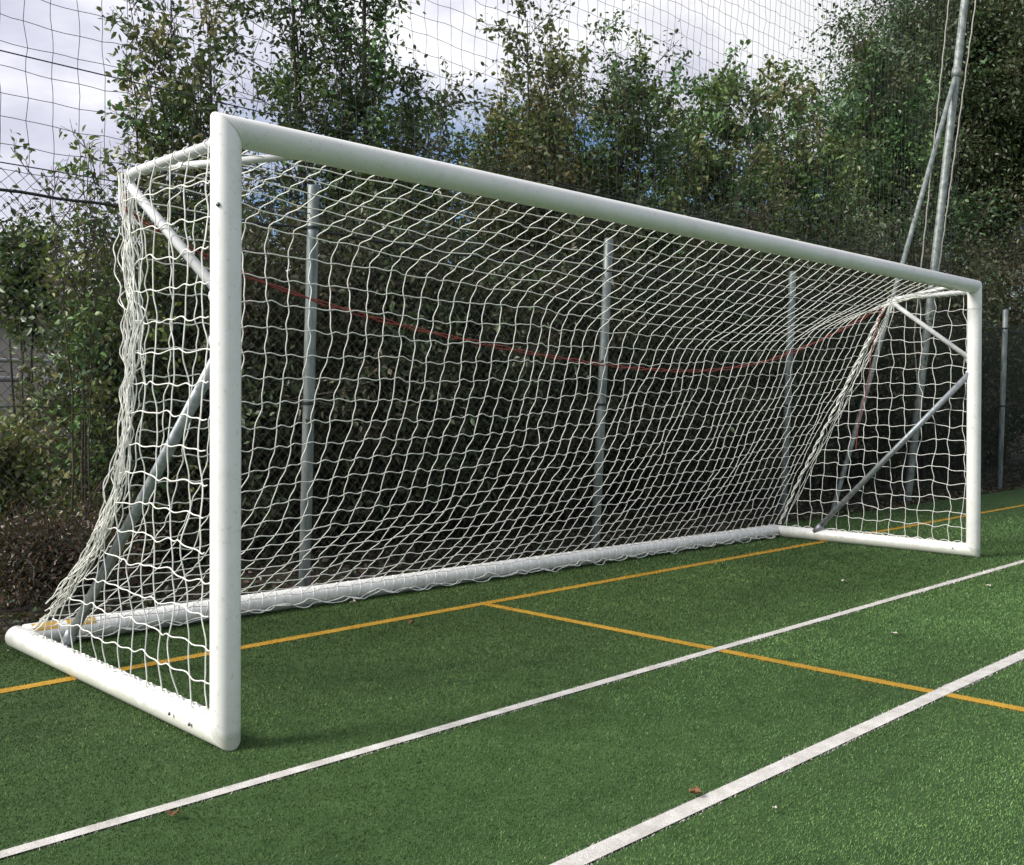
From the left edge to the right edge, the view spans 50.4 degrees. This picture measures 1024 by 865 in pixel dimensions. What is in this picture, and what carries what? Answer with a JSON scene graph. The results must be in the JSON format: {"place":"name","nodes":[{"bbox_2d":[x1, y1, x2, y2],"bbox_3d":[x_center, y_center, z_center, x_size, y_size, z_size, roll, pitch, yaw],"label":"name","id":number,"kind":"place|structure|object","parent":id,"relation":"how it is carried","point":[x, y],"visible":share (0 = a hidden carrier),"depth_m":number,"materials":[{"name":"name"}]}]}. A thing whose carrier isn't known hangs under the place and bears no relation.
{"place":"outdoors","nodes":[
{"label":"outdoors","id":0,"kind":"place"},
{"bbox_2d":[0,488,1023,864],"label":"turf pitch","id":1,"kind":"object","parent":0,"point":[1012,498],"visible":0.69,"depth_m":4.44,"materials":[{"name":"green plastic"}]},
{"bbox_2d":[166,810,180,815],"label":"fallen leaf","id":2,"kind":"object","parent":1,"relation":"on","point":[170,813],"visible":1,"depth_m":3.59,"materials":[{"name":"brown plant"}]},
{"bbox_2d":[5,112,981,750],"bbox_3d":[0.714,-0.087,7.849,2.397,2.502,7.829,2,2,44],"label":"football goal","id":3,"kind":"object","parent":1,"relation":"on","point":[227,604],"visible":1,"depth_m":5.67,"materials":[{"name":"white paint"}]},
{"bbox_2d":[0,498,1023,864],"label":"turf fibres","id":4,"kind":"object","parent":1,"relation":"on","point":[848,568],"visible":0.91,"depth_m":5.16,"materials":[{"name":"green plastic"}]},
{"bbox_2d":[0,560,1023,858],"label":"white line","id":5,"kind":"object","parent":1,"relation":"on","point":[58,838],"visible":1,"depth_m":4.45,"materials":[{"name":"paint"}]},
{"bbox_2d":[0,504,1023,692],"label":"yellow line","id":6,"kind":"object","parent":1,"relation":"on","point":[149,664],"visible":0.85,"depth_m":7.04,"materials":[{"name":"paint"}]},
{"bbox_2d":[689,786,701,793],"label":"fallen leaf","id":7,"kind":"object","parent":1,"relation":"on","point":[696,790],"visible":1,"depth_m":3.84,"materials":[{"name":"orange plant"}]},
{"bbox_2d":[486,603,1023,711],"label":"yellow line","id":8,"kind":"object","parent":1,"relation":"on","point":[888,683],"visible":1,"depth_m":5.83,"materials":[{"name":"paint"}]},
{"bbox_2d":[550,650,1023,864],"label":"white line","id":9,"kind":"object","parent":1,"relation":"on","point":[598,849],"visible":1,"depth_m":4.07,"materials":[{"name":"paint"}]},
{"bbox_2d":[0,405,1023,640],"bbox_3d":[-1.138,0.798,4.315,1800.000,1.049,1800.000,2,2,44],"label":"ground","id":10,"kind":"structure","parent":0,"point":[16,609],"depth_m":10.38,"materials":[{"name":"brown plant"}]},
{"bbox_2d":[0,306,61,425],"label":"house","id":11,"kind":"structure","parent":10,"relation":"on","point":[6,368],"depth_m":17.35,"materials":[{"name":"tile"}]},
{"bbox_2d":[0,358,65,388],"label":"roadside railing","id":12,"kind":"object","parent":10,"relation":"on","point":[7,378],"visible":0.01,"depth_m":15.21,"materials":[{"name":"metal"}]},
{"bbox_2d":[0,185,78,446],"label":"leafy bush","id":13,"kind":"object","parent":10,"relation":"on","point":[23,242],"visible":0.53,"depth_m":11.50,"materials":[{"name":"green plant"}]},
{"bbox_2d":[0,386,95,530],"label":"leafy bush","id":14,"kind":"object","parent":10,"relation":"on","point":[17,473],"visible":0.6,"depth_m":8.82,"materials":[{"name":"green plant"}]},
{"bbox_2d":[0,121,148,545],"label":"tree","id":15,"kind":"object","parent":10,"relation":"on","point":[73,169],"visible":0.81,"depth_m":7.98,"materials":[{"name":"green plant"}]},
{"bbox_2d":[0,435,192,614],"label":"bracken clump","id":16,"kind":"object","parent":10,"relation":"on","point":[16,542],"visible":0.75,"depth_m":7.30,"materials":[{"name":"brown plant"}]},
{"bbox_2d":[0,241,209,571],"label":"leafy bush","id":17,"kind":"object","parent":10,"relation":"on","point":[103,449],"visible":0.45,"depth_m":8.26,"materials":[{"name":"green plant"}]},
{"bbox_2d":[0,405,209,563],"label":"weeds","id":18,"kind":"object","parent":10,"relation":"on","point":[168,542],"visible":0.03,"depth_m":9.23,"materials":[{"name":"green plant"}]},
{"bbox_2d":[0,167,259,563],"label":"leafy bush","id":19,"kind":"object","parent":10,"relation":"on","point":[109,257],"visible":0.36,"depth_m":8.52,"materials":[{"name":"green plant"}]},
{"bbox_2d":[26,0,301,548],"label":"sapling tree","id":20,"kind":"object","parent":10,"relation":"on","point":[141,126],"visible":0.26,"depth_m":9.52,"materials":[{"name":"green plant"}]},
{"bbox_2d":[3,153,416,565],"bbox_3d":[-2.420,-0.615,8.774,3.128,3.621,2.610,0,2,-10],"label":"hedge bush","id":21,"kind":"object","parent":10,"relation":"on","point":[247,380],"visible":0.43,"depth_m":8.70,"materials":[{"name":"green plant"}]},
{"bbox_2d":[94,0,339,512],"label":"sapling tree","id":22,"kind":"object","parent":10,"relation":"on","point":[211,29],"visible":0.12,"depth_m":9.86,"materials":[{"name":"green plant"}]},
{"bbox_2d":[134,136,474,550],"bbox_3d":[-1.692,-0.811,9.789,2.871,3.983,3.441,-1,2,-41],"label":"hedge bush","id":23,"kind":"object","parent":10,"relation":"on","point":[320,475],"visible":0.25,"depth_m":9.55,"materials":[{"name":"green plant"}]},
{"bbox_2d":[117,0,505,535],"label":"column tree","id":24,"kind":"object","parent":10,"relation":"on","point":[361,101],"visible":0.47,"depth_m":10.75,"materials":[{"name":"green plant"}]},
{"bbox_2d":[265,58,538,489],"bbox_3d":[-2.141,-1.934,13.930,4.256,5.363,4.303,2,2,44],"label":"bushy tree","id":25,"kind":"object","parent":10,"relation":"on","point":[396,134],"visible":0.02,"depth_m":13.71,"materials":[{"name":"green plant"}]},
{"bbox_2d":[310,56,528,525],"bbox_3d":[-1.051,-1.589,11.912,2.893,5.215,2.815,1,2,13],"label":"tree","id":26,"kind":"object","parent":10,"relation":"on","point":[430,189],"visible":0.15,"depth_m":11.67,"materials":[{"name":"green plant"}]},
{"bbox_2d":[269,115,603,544],"bbox_3d":[-1.032,-1.034,10.245,2.722,4.214,4.277,-1,2,-33],"label":"hedge bush","id":27,"kind":"object","parent":10,"relation":"on","point":[406,346],"visible":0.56,"depth_m":10.10,"materials":[{"name":"green plant"}]},
{"bbox_2d":[341,199,650,538],"bbox_3d":[-0.104,-0.673,11.335,2.610,3.621,3.128,2,2,30],"label":"hedge bush","id":28,"kind":"object","parent":10,"relation":"on","point":[490,404],"visible":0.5,"depth_m":10.92,"materials":[{"name":"green plant"}]},
{"bbox_2d":[0,167,1023,626],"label":"chain link fence","id":29,"kind":"object","parent":10,"relation":"on","point":[314,231],"visible":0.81,"depth_m":9.82,"materials":[{"name":"metal"}]},
{"bbox_2d":[7,242,1023,554],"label":"undergrowth","id":30,"kind":"object","parent":10,"relation":"on","point":[363,498],"depth_m":11.70,"materials":[{"name":"green plant"}]},
{"bbox_2d":[418,0,651,511],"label":"bushy tree","id":31,"kind":"object","parent":10,"relation":"on","point":[528,133],"visible":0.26,"depth_m":12.63,"materials":[{"name":"green plant"}]},
{"bbox_2d":[56,255,1023,402],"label":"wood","id":32,"kind":"object","parent":10,"relation":"on","point":[65,384],"depth_m":22.31,"materials":[{"name":"green plant"}]},
{"bbox_2d":[448,127,673,280],"bbox_3d":[0.334,-1.983,16.264,4.303,5.363,4.256,1,2,19],"label":"bushy tree","id":33,"kind":"object","parent":10,"relation":"on","point":[481,161],"depth_m":16.87,"materials":[{"name":"green plant"}]},
{"bbox_2d":[378,104,755,523],"bbox_3d":[0.659,-1.287,12.127,4.705,4.636,2.994,0,2,-11],"label":"hedge bush","id":34,"kind":"object","parent":10,"relation":"on","point":[579,242],"visible":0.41,"depth_m":11.96,"materials":[{"name":"green plant"}]},
{"bbox_2d":[469,0,786,503],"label":"bushy tree","id":35,"kind":"object","parent":10,"relation":"on","point":[613,154],"visible":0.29,"depth_m":14.15,"materials":[{"name":"green plant"}]},
{"bbox_2d":[562,232,802,515],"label":"hedge bush","id":36,"kind":"object","parent":10,"relation":"on","point":[652,398],"visible":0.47,"depth_m":12.91,"materials":[{"name":"green plant"}]},
{"bbox_2d":[594,138,842,508],"bbox_3d":[2.539,-1.438,14.143,3.131,4.846,4.918,2,2,35],"label":"hedge bush","id":37,"kind":"object","parent":10,"relation":"on","point":[721,254],"visible":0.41,"depth_m":13.82,"materials":[{"name":"green plant"}]},
{"bbox_2d":[604,39,895,494],"bbox_3d":[2.892,-2.570,16.478,4.173,6.968,4.891,2,2,44],"label":"bushy tree","id":38,"kind":"object","parent":10,"relation":"on","point":[711,113],"visible":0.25,"depth_m":16.18,"materials":[{"name":"green plant"}]},
{"bbox_2d":[668,194,926,499],"bbox_3d":[3.510,-1.098,15.062,3.754,4.345,3.132,-1,2,-33],"label":"hedge bush","id":39,"kind":"object","parent":10,"relation":"on","point":[808,275],"visible":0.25,"depth_m":15.01,"materials":[{"name":"green plant"}]},
{"bbox_2d":[739,149,966,492],"bbox_3d":[4.800,-1.599,16.631,3.267,5.057,5.132,0,2,-7],"label":"hedge bush","id":40,"kind":"object","parent":10,"relation":"on","point":[838,280],"visible":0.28,"depth_m":16.20,"materials":[{"name":"green plant"}]},
{"bbox_2d":[744,51,966,481],"bbox_3d":[4.720,-2.876,18.818,5.313,7.473,5.446,2,2,44],"label":"bushy tree","id":41,"kind":"object","parent":10,"relation":"on","point":[795,115],"visible":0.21,"depth_m":18.03,"materials":[{"name":"green plant"}]},
{"bbox_2d":[737,0,1023,295],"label":"broad tree","id":42,"kind":"object","parent":10,"relation":"on","point":[997,95],"visible":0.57,"depth_m":29.22,"materials":[{"name":"green plant"}]},
{"bbox_2d":[774,0,1023,353],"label":"broad tree","id":43,"kind":"object","parent":10,"relation":"on","point":[889,104],"visible":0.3,"depth_m":22.54,"materials":[{"name":"green plant"}]},
{"bbox_2d":[829,0,975,512],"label":"net mast","id":44,"kind":"object","parent":10,"relation":"on","point":[950,106],"visible":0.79,"depth_m":15.57,"materials":[{"name":"metal"}]},
{"bbox_2d":[0,0,969,314],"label":"ball stop net","id":45,"kind":"object","parent":44,"relation":"hanging from","point":[356,134],"visible":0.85,"depth_m":10.66,"materials":[{"name":"black fabric"}]},
{"bbox_2d":[813,203,996,488],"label":"hedge bush","id":46,"kind":"object","parent":10,"relation":"on","point":[879,454],"visible":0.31,"depth_m":17.66,"materials":[{"name":"green plant"}]},
{"bbox_2d":[835,159,1022,479],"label":"hedge bush","id":47,"kind":"object","parent":10,"relation":"on","point":[970,275],"visible":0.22,"depth_m":19.08,"materials":[{"name":"green plant"}]},
{"bbox_2d":[865,200,1023,474],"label":"hedge bush","id":48,"kind":"object","parent":10,"relation":"on","point":[1012,276],"visible":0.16,"depth_m":20.93,"materials":[{"name":"green plant"}]},
{"bbox_2d":[921,165,1023,467],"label":"hedge bush","id":49,"kind":"object","parent":10,"relation":"on","point":[1012,255],"visible":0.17,"depth_m":23.20,"materials":[{"name":"green plant"}]},
{"bbox_2d":[0,0,1023,393],"label":"sky","id":50,"kind":"structure","parent":0,"point":[12,81],"materials":[{"name":"white"}]}
]}

